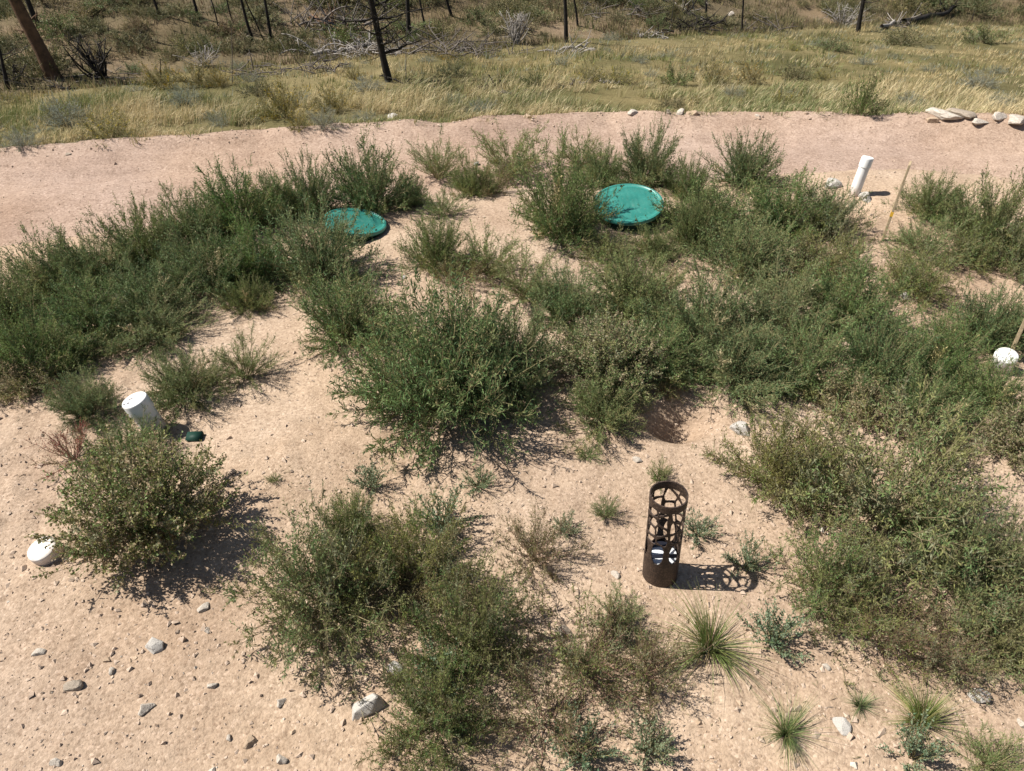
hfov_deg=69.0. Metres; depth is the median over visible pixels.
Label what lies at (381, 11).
hillside scrub
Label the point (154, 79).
rabbitbrush
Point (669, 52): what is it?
sagebrush
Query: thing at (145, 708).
rock
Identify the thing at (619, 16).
hillside scrub
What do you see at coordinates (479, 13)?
hillside scrub
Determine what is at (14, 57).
hillside scrub
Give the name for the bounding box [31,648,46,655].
rock
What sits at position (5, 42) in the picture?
hillside scrub
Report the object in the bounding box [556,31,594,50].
fallen log
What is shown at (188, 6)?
hillside scrub
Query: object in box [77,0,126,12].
hillside scrub
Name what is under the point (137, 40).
hillside scrub
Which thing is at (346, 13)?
hillside scrub
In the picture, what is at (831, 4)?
hillside scrub
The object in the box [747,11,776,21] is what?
hillside scrub
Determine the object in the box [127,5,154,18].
hillside scrub
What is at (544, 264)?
sparse weed
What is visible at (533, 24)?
hillside scrub
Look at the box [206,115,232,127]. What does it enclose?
sagebrush
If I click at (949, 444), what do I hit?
dry tumbleweed
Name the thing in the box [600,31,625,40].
sagebrush
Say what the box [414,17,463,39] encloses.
hillside scrub
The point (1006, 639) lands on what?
sprawling weed
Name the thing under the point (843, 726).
rock
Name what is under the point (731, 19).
hillside scrub
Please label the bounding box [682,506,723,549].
goosefoot weed
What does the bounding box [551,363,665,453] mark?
feathery weed
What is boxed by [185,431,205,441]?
valve box
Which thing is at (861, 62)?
sagebrush
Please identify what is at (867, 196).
rock
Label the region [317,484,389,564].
feathery weed
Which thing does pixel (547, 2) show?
hillside scrub
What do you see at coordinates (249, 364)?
sparse weed
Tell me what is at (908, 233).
sparse weed
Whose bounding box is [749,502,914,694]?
sprawling weed
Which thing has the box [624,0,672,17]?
hillside scrub
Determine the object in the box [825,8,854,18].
hillside scrub
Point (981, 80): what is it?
sagebrush
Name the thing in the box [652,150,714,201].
feathery weed
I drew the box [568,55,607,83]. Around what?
rabbitbrush
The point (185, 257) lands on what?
feathery weed
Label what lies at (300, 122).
rabbitbrush
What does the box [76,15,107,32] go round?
hillside scrub
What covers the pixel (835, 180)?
rock
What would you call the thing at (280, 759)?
rock
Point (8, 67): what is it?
hillside scrub
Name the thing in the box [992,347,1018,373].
capped pipe
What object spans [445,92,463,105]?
sagebrush
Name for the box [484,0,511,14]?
hillside scrub
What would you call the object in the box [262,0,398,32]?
dead brush
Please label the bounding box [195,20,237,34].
hillside scrub
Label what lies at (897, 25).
dead brush
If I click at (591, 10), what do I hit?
hillside scrub
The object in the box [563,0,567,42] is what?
burnt tree
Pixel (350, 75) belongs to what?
rabbitbrush
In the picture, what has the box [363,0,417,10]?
hillside scrub
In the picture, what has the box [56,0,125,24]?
hillside scrub
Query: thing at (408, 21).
burnt tree
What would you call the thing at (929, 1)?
hillside scrub
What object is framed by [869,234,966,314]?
sprawling weed
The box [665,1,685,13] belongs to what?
hillside scrub
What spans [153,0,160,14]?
burnt tree
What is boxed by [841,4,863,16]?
hillside scrub
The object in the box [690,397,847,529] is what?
sprawling weed
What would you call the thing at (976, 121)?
rock
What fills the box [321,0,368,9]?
hillside scrub
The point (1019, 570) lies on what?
sprawling weed
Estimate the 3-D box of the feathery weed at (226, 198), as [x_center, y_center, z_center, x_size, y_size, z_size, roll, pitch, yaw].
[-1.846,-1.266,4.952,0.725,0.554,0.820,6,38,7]
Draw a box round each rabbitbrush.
[0,87,26,104]
[76,105,144,148]
[130,56,192,91]
[166,48,225,89]
[197,64,242,88]
[247,75,322,121]
[285,109,311,131]
[302,82,361,113]
[339,65,365,80]
[379,68,404,81]
[410,110,436,121]
[434,46,458,59]
[455,54,477,64]
[499,38,513,47]
[501,81,524,95]
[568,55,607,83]
[595,63,640,85]
[684,93,704,103]
[691,56,733,85]
[734,60,772,85]
[770,88,799,105]
[786,43,802,52]
[808,68,837,80]
[928,89,946,101]
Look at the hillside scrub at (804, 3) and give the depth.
24.20 m
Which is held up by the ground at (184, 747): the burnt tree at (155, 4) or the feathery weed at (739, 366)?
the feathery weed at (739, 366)
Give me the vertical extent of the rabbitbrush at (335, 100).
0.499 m
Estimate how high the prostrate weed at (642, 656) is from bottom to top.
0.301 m
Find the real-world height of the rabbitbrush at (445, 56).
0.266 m
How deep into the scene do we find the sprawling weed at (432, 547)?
2.71 m
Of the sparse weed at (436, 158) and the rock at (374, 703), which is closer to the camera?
the rock at (374, 703)
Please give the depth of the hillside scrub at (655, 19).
19.83 m
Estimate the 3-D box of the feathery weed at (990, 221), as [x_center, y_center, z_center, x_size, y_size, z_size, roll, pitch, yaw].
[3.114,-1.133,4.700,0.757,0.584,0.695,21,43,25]
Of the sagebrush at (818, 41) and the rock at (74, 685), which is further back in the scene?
the sagebrush at (818, 41)
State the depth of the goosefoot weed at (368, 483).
3.13 m
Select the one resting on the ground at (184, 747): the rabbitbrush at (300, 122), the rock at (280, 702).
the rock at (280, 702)
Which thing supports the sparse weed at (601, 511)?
on the ground at (184, 747)
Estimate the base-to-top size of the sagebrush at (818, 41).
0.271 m
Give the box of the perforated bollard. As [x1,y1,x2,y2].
[642,481,688,587]
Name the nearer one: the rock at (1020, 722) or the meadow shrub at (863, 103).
the rock at (1020, 722)
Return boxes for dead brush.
[0,61,28,82]
[6,74,82,90]
[15,65,136,84]
[57,33,118,79]
[174,37,220,66]
[221,51,306,80]
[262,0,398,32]
[278,26,419,59]
[293,52,350,73]
[377,18,520,60]
[379,73,462,94]
[447,30,534,54]
[478,74,506,89]
[499,9,533,44]
[537,45,595,54]
[557,77,592,86]
[578,0,670,19]
[625,26,687,40]
[656,3,731,34]
[735,10,796,34]
[821,2,875,25]
[887,19,910,30]
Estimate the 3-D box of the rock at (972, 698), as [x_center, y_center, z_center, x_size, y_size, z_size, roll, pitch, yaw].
[1.520,1.011,2.418,0.070,0.055,0.046,4,38,6]
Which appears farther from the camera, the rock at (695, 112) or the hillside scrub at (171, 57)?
the hillside scrub at (171, 57)
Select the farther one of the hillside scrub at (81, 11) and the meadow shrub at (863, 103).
the hillside scrub at (81, 11)
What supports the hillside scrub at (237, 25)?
on the hillside
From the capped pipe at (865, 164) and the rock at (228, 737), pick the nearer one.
the rock at (228, 737)
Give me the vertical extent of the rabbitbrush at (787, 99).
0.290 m
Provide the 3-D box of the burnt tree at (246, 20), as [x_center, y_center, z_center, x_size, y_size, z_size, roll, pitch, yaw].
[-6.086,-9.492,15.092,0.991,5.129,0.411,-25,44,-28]
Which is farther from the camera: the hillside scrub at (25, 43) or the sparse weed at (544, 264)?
the hillside scrub at (25, 43)
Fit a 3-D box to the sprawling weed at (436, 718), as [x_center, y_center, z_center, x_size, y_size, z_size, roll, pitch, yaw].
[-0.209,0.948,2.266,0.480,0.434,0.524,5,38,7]
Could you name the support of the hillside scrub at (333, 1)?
on the hillside
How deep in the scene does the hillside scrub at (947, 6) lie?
27.60 m
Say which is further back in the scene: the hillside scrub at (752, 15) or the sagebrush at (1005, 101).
the hillside scrub at (752, 15)
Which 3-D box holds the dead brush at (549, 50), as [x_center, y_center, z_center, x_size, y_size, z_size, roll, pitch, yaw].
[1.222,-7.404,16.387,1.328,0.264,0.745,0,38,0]
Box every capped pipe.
[27,536,64,565]
[122,391,166,436]
[848,155,873,196]
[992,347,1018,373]
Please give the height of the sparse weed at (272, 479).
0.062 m
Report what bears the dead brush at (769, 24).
on the meadow ground at (628, 97)
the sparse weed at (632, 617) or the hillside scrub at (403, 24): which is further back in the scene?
the hillside scrub at (403, 24)
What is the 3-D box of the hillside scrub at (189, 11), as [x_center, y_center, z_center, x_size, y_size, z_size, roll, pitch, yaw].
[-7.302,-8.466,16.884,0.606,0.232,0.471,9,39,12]
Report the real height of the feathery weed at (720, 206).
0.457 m
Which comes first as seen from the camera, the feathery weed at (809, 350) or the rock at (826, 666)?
the rock at (826, 666)
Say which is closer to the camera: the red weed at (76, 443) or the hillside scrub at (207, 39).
the red weed at (76, 443)
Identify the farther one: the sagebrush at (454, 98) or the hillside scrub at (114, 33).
the hillside scrub at (114, 33)
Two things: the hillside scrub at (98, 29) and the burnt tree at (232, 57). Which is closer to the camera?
the burnt tree at (232, 57)
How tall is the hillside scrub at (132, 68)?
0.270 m
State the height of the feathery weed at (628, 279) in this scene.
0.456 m
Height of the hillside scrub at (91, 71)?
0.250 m
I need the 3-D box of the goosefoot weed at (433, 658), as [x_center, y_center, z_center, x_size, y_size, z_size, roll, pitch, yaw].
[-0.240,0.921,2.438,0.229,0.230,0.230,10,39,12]
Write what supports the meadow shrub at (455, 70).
on the meadow ground at (628, 97)
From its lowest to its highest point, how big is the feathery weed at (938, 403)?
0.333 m
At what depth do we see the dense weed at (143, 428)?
3.25 m
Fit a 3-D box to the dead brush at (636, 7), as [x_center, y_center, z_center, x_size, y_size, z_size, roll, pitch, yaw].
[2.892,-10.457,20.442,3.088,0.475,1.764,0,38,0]
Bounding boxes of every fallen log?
[307,27,373,54]
[309,1,351,30]
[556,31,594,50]
[670,0,702,21]
[880,3,921,27]
[901,0,960,24]
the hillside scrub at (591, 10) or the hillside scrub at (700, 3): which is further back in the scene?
the hillside scrub at (700, 3)
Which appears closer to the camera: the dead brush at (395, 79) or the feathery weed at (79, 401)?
the feathery weed at (79, 401)
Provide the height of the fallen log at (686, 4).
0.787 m
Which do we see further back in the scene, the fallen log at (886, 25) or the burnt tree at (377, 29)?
the fallen log at (886, 25)
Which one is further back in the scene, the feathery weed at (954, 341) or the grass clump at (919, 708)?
the feathery weed at (954, 341)
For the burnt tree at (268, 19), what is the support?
on the hillside
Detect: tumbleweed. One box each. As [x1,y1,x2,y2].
[24,414,247,594]
[544,301,679,399]
[798,361,932,439]
[893,411,990,469]
[967,399,1023,473]
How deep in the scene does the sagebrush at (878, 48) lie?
17.91 m
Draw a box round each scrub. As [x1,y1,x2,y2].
[0,0,12,15]
[0,34,25,44]
[0,36,23,49]
[0,39,17,51]
[0,54,31,73]
[0,65,11,80]
[1,0,71,6]
[1,45,32,68]
[9,48,69,80]
[11,33,26,39]
[15,39,28,47]
[17,37,76,67]
[33,5,93,40]
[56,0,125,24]
[63,38,132,65]
[65,72,85,81]
[67,23,94,37]
[73,66,94,79]
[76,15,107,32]
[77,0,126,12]
[82,0,128,10]
[88,17,109,25]
[90,25,119,34]
[91,28,138,43]
[108,0,158,5]
[113,28,159,53]
[117,61,143,74]
[118,11,155,33]
[120,23,157,36]
[121,5,148,14]
[123,0,165,7]
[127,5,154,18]
[135,6,176,18]
[140,5,172,20]
[151,45,188,64]
[152,32,206,58]
[158,0,206,17]
[175,5,200,17]
[175,32,245,57]
[185,13,210,22]
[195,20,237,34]
[203,10,251,41]
[210,1,235,13]
[218,15,250,35]
[218,30,263,57]
[223,35,272,53]
[228,42,248,52]
[229,2,295,24]
[232,0,276,10]
[247,5,272,18]
[258,24,325,55]
[271,1,288,9]
[288,26,320,39]
[290,0,327,5]
[305,0,341,7]
[311,20,347,30]
[317,18,375,44]
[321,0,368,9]
[336,5,370,20]
[358,4,379,16]
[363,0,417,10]
[376,0,416,9]
[377,7,405,24]
[379,18,437,38]
[400,29,420,41]
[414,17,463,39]
[417,0,450,3]
[459,3,503,25]
[472,19,513,37]
[483,10,542,38]
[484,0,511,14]
[485,0,524,15]
[499,0,560,27]
[504,0,541,16]
[522,6,554,15]
[527,0,577,8]
[561,2,587,12]
[567,0,620,5]
[582,5,608,16]
[601,0,632,4]
[610,11,637,22]
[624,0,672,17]
[637,0,672,11]
[639,3,668,18]
[644,13,673,29]
[663,0,697,17]
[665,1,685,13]
[667,11,690,20]
[670,14,702,28]
[674,0,697,5]
[683,8,722,27]
[692,0,711,5]
[707,13,752,30]
[737,8,768,22]
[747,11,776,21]
[794,0,814,7]
[815,0,853,12]
[822,5,847,18]
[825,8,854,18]
[835,0,859,7]
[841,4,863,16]
[852,0,888,10]
[885,0,942,14]
[916,0,953,2]
[925,0,971,9]
[944,0,1008,16]
[1011,3,1023,14]
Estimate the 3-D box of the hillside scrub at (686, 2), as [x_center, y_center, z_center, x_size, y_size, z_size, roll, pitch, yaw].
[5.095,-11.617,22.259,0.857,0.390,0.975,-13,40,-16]
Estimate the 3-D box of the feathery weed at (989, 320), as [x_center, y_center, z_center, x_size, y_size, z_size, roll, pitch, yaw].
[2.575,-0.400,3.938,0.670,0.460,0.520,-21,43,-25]
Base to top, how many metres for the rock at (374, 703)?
0.058 m
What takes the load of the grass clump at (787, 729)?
on the ground at (184, 747)
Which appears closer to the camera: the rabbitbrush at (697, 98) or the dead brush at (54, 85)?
the rabbitbrush at (697, 98)
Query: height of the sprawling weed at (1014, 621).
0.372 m
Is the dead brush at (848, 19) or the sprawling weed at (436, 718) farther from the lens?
the dead brush at (848, 19)
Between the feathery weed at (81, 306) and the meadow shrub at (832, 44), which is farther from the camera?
the meadow shrub at (832, 44)
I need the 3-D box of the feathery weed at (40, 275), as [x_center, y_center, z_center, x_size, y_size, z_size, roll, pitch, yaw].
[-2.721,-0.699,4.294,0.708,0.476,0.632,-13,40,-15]
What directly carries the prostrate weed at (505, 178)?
on the ground at (184, 747)
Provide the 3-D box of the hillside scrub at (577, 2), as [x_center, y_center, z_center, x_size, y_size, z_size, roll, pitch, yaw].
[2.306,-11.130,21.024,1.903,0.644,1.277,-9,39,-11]
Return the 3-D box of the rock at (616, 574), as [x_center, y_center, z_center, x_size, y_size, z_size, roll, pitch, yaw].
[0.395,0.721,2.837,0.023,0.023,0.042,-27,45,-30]
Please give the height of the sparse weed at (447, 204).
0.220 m
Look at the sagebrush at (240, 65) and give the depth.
14.96 m
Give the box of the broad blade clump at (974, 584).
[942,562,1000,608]
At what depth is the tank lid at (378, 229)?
5.00 m
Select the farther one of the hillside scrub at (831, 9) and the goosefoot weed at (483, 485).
the hillside scrub at (831, 9)
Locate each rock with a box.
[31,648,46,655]
[49,758,62,766]
[63,679,82,691]
[102,657,110,661]
[109,667,114,674]
[138,703,155,715]
[145,637,163,653]
[197,602,208,612]
[207,683,217,688]
[226,734,230,740]
[243,735,257,749]
[276,754,287,763]
[277,698,285,707]
[352,693,385,720]
[387,660,403,675]
[553,625,572,641]
[610,570,619,578]
[627,109,637,114]
[632,456,641,462]
[676,108,683,114]
[686,110,698,115]
[729,421,749,435]
[822,663,830,670]
[825,178,841,188]
[832,717,851,735]
[858,192,870,202]
[925,107,963,119]
[926,117,939,122]
[946,108,976,118]
[967,688,991,702]
[972,118,988,124]
[992,112,1006,120]
[1008,114,1023,124]
[1017,718,1023,728]
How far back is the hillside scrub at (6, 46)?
15.30 m
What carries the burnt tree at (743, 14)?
on the meadow ground at (628, 97)
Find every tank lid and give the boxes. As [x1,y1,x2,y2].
[324,208,386,244]
[595,184,663,231]
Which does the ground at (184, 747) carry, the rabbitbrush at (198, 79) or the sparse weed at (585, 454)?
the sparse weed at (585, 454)
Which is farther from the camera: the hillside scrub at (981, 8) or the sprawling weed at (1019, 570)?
the hillside scrub at (981, 8)
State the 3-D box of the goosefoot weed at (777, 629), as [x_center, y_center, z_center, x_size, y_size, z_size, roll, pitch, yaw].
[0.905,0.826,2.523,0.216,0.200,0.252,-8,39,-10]
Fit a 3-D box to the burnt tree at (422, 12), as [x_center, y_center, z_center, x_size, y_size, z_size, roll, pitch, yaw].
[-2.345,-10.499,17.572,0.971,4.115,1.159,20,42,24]
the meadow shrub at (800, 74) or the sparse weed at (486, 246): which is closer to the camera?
the sparse weed at (486, 246)
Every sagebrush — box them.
[0,121,51,152]
[27,90,96,134]
[124,84,146,91]
[157,81,203,108]
[194,105,239,121]
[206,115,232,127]
[225,59,246,69]
[233,68,266,82]
[285,91,314,101]
[305,104,347,130]
[347,74,385,93]
[350,109,385,121]
[417,54,436,63]
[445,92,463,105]
[459,95,499,112]
[550,55,573,65]
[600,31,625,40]
[627,53,649,63]
[641,71,660,77]
[656,49,675,57]
[719,82,748,97]
[810,36,833,46]
[851,55,877,64]
[869,44,890,49]
[892,88,930,106]
[917,64,939,71]
[956,68,1005,88]
[981,88,1018,108]
[984,62,1010,74]
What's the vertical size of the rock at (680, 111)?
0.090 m
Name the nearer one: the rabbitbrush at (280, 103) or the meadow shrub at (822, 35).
the rabbitbrush at (280, 103)
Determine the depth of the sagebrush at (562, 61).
14.78 m
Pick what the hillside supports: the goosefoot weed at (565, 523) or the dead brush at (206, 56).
the dead brush at (206, 56)
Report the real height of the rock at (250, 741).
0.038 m
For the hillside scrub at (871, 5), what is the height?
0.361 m
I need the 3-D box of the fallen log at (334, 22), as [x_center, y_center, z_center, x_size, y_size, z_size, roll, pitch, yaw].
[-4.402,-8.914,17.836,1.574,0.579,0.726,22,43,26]
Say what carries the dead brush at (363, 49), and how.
on the meadow ground at (628, 97)
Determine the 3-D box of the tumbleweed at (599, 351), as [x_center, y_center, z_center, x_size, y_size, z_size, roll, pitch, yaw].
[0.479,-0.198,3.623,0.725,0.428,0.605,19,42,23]
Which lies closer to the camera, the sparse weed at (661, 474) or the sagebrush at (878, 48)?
the sparse weed at (661, 474)
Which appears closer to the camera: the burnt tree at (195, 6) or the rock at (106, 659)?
the rock at (106, 659)
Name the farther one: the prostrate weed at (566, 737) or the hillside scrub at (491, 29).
the hillside scrub at (491, 29)
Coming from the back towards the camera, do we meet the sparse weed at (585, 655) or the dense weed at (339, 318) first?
the dense weed at (339, 318)
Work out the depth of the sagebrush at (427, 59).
15.45 m
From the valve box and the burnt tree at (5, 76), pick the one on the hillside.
the burnt tree at (5, 76)
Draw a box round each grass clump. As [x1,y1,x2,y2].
[641,577,787,704]
[750,687,848,770]
[836,677,887,730]
[866,670,973,755]
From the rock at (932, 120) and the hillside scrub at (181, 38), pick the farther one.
the hillside scrub at (181, 38)
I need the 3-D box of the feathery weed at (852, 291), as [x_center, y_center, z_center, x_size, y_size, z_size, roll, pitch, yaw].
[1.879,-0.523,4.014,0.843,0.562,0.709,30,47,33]
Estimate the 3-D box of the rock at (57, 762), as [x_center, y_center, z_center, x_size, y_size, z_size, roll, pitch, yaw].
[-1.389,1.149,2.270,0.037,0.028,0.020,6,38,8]
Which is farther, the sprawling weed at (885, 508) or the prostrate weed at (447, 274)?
the prostrate weed at (447, 274)
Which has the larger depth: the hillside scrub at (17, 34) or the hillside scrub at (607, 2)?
the hillside scrub at (607, 2)
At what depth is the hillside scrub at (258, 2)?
17.89 m
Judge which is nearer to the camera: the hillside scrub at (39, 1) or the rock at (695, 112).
the rock at (695, 112)
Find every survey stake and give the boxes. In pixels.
[881,161,911,240]
[1011,319,1023,349]
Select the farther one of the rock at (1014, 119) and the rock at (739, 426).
the rock at (1014, 119)
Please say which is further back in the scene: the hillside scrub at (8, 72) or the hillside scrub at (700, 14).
the hillside scrub at (700, 14)
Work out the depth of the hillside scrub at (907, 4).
26.14 m
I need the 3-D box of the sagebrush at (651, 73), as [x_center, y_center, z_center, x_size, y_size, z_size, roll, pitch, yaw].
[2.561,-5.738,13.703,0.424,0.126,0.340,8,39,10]
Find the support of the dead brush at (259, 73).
on the meadow ground at (628, 97)
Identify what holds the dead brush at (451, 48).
on the meadow ground at (628, 97)
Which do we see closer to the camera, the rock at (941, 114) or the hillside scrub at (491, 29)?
the rock at (941, 114)
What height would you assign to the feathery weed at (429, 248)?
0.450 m
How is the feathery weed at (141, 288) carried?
on the ground at (184, 747)
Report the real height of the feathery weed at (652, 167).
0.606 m
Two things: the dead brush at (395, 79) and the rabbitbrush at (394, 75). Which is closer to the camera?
the dead brush at (395, 79)
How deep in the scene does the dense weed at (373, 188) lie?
5.17 m
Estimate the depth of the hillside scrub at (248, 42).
16.08 m
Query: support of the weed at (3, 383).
on the ground at (184, 747)
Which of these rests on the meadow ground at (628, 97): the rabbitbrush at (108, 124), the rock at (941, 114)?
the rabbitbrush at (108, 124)
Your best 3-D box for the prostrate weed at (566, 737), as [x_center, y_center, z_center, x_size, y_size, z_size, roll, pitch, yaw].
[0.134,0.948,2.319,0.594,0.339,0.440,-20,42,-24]
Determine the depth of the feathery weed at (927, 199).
5.00 m
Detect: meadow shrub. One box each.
[233,76,275,97]
[428,56,476,77]
[519,67,546,85]
[653,96,689,110]
[657,61,694,86]
[777,60,814,81]
[808,32,853,51]
[819,31,830,37]
[841,64,889,116]
[858,98,888,108]
[878,26,936,47]
[959,19,1014,45]
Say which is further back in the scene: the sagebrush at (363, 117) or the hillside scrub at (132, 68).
the hillside scrub at (132, 68)
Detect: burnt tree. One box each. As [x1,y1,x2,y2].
[0,40,31,88]
[8,0,61,79]
[25,0,38,21]
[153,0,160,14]
[192,0,197,17]
[210,0,219,25]
[231,29,232,82]
[240,0,253,41]
[245,0,265,42]
[263,0,273,43]
[321,0,435,81]
[390,0,410,36]
[418,0,461,16]
[419,0,425,28]
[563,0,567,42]
[573,0,578,26]
[705,0,709,17]
[741,0,762,32]
[855,0,878,31]
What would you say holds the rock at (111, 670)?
on the ground at (184, 747)
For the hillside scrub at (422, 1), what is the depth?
19.53 m
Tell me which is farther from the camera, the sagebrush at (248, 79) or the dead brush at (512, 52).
the dead brush at (512, 52)
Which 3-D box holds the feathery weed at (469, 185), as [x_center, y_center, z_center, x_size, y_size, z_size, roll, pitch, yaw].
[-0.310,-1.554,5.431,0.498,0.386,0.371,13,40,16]
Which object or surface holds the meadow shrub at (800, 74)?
on the meadow ground at (628, 97)
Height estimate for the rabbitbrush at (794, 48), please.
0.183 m
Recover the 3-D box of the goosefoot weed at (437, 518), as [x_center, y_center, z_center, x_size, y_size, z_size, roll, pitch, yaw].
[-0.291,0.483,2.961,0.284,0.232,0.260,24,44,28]
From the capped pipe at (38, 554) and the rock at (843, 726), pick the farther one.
the capped pipe at (38, 554)
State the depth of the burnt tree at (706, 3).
21.38 m
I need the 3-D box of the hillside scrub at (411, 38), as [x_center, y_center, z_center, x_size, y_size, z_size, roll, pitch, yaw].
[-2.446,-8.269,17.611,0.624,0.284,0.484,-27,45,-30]
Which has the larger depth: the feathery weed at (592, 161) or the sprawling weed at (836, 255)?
the feathery weed at (592, 161)
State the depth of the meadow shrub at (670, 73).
12.74 m
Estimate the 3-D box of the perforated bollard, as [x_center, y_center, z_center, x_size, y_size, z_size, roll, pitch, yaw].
[0.555,0.574,2.731,0.133,0.495,0.133,-2,37,2]
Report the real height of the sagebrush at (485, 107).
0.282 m
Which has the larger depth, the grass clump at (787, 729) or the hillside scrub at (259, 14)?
the hillside scrub at (259, 14)
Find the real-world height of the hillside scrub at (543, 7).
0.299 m
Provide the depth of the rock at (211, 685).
2.46 m
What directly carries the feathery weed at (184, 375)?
on the ground at (184, 747)
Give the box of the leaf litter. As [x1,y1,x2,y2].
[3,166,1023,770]
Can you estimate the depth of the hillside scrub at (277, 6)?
18.22 m
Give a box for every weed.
[0,220,105,313]
[0,257,53,343]
[0,286,85,401]
[0,314,136,397]
[0,349,67,408]
[25,417,111,480]
[28,259,150,367]
[35,359,127,434]
[37,217,157,293]
[61,187,191,284]
[69,247,214,342]
[71,404,183,492]
[95,279,225,371]
[134,211,273,316]
[135,177,244,269]
[138,336,239,422]
[171,152,295,246]
[199,479,414,740]
[203,203,311,297]
[208,322,290,402]
[212,269,279,319]
[232,184,403,301]
[237,164,314,234]
[260,144,351,222]
[263,473,282,483]
[280,255,416,372]
[316,128,427,223]
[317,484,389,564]
[325,255,557,477]
[329,481,489,645]
[343,454,392,493]
[352,621,522,770]
[366,541,545,696]
[384,204,478,277]
[390,167,434,214]
[404,122,473,180]
[408,480,482,532]
[409,630,475,700]
[413,522,471,583]
[414,182,473,222]
[427,250,496,306]
[442,148,505,200]
[444,218,532,281]
[457,455,496,498]
[460,290,575,424]
[466,157,517,199]
[468,638,642,770]
[471,116,549,179]
[475,241,574,306]
[493,494,593,590]
[499,561,685,725]
[506,117,624,253]
[521,253,618,341]
[543,698,630,770]
[546,122,623,173]
[546,509,586,538]
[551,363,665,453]
[557,627,602,687]
[564,136,632,188]
[567,221,641,273]
[570,438,607,464]
[573,235,693,340]
[587,490,622,521]
[587,614,717,725]
[588,578,664,665]
[590,307,730,403]
[606,109,690,188]
[619,254,787,387]
[621,214,691,267]
[621,709,680,770]
[637,168,775,251]
[645,373,687,404]
[646,455,673,493]
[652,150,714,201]
[662,203,818,297]
[666,187,726,253]
[668,305,811,438]
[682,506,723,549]
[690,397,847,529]
[694,124,800,196]
[715,248,867,357]
[720,530,781,577]
[731,301,885,419]
[735,161,850,249]
[737,596,813,666]
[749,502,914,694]
[757,366,1023,630]
[770,176,889,257]
[770,216,875,291]
[790,237,938,358]
[805,289,966,405]
[806,567,978,690]
[861,350,994,449]
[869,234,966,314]
[871,210,987,270]
[871,455,1023,654]
[875,707,958,770]
[880,167,975,231]
[880,597,997,708]
[889,294,1004,401]
[891,222,924,243]
[907,568,1023,696]
[917,273,1023,357]
[920,340,1023,440]
[934,161,1023,260]
[935,221,1010,282]
[935,712,1023,770]
[954,495,1023,612]
[967,203,1023,284]
[988,597,1023,688]
[1004,300,1023,350]
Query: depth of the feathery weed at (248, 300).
4.28 m
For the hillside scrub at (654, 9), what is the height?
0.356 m
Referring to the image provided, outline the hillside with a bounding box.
[0,0,1023,98]
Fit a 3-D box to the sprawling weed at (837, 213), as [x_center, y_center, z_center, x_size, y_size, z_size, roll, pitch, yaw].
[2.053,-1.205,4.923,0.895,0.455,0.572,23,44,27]
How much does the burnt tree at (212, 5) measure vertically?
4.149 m
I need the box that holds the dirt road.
[0,110,1023,245]
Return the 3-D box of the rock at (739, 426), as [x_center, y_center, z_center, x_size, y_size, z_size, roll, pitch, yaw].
[1.069,0.202,3.474,0.105,0.071,0.071,18,41,21]
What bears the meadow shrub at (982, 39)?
on the meadow ground at (628, 97)
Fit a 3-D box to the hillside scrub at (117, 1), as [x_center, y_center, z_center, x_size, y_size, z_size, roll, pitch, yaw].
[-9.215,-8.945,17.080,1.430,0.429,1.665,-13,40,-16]
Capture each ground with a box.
[0,22,1023,144]
[0,169,1023,770]
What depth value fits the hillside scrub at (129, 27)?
16.20 m
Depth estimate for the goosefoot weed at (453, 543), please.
2.82 m
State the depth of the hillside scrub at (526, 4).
19.91 m
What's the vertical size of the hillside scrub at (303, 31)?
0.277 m
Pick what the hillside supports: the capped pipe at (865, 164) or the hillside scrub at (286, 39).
the hillside scrub at (286, 39)
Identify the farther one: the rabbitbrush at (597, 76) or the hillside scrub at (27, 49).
the hillside scrub at (27, 49)
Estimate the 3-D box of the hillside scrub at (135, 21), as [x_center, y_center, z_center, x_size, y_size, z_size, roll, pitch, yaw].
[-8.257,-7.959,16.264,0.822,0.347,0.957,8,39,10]
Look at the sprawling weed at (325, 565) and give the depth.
2.56 m
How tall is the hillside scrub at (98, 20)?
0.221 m
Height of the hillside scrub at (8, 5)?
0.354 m
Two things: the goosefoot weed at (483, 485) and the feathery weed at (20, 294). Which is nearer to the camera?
the goosefoot weed at (483, 485)
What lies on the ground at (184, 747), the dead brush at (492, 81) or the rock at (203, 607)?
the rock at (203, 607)
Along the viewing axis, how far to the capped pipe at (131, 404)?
3.35 m
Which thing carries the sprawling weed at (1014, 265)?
on the ground at (184, 747)
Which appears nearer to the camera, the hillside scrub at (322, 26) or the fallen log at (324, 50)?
the fallen log at (324, 50)
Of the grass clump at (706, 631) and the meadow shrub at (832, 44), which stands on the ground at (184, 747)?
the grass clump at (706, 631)
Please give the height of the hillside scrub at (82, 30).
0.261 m
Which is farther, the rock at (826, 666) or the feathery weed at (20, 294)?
the feathery weed at (20, 294)
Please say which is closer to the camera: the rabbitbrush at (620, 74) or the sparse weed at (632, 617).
the sparse weed at (632, 617)
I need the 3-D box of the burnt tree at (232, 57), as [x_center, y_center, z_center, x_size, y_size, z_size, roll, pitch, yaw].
[-5.045,-5.896,13.401,0.239,1.125,0.023,-13,40,-16]

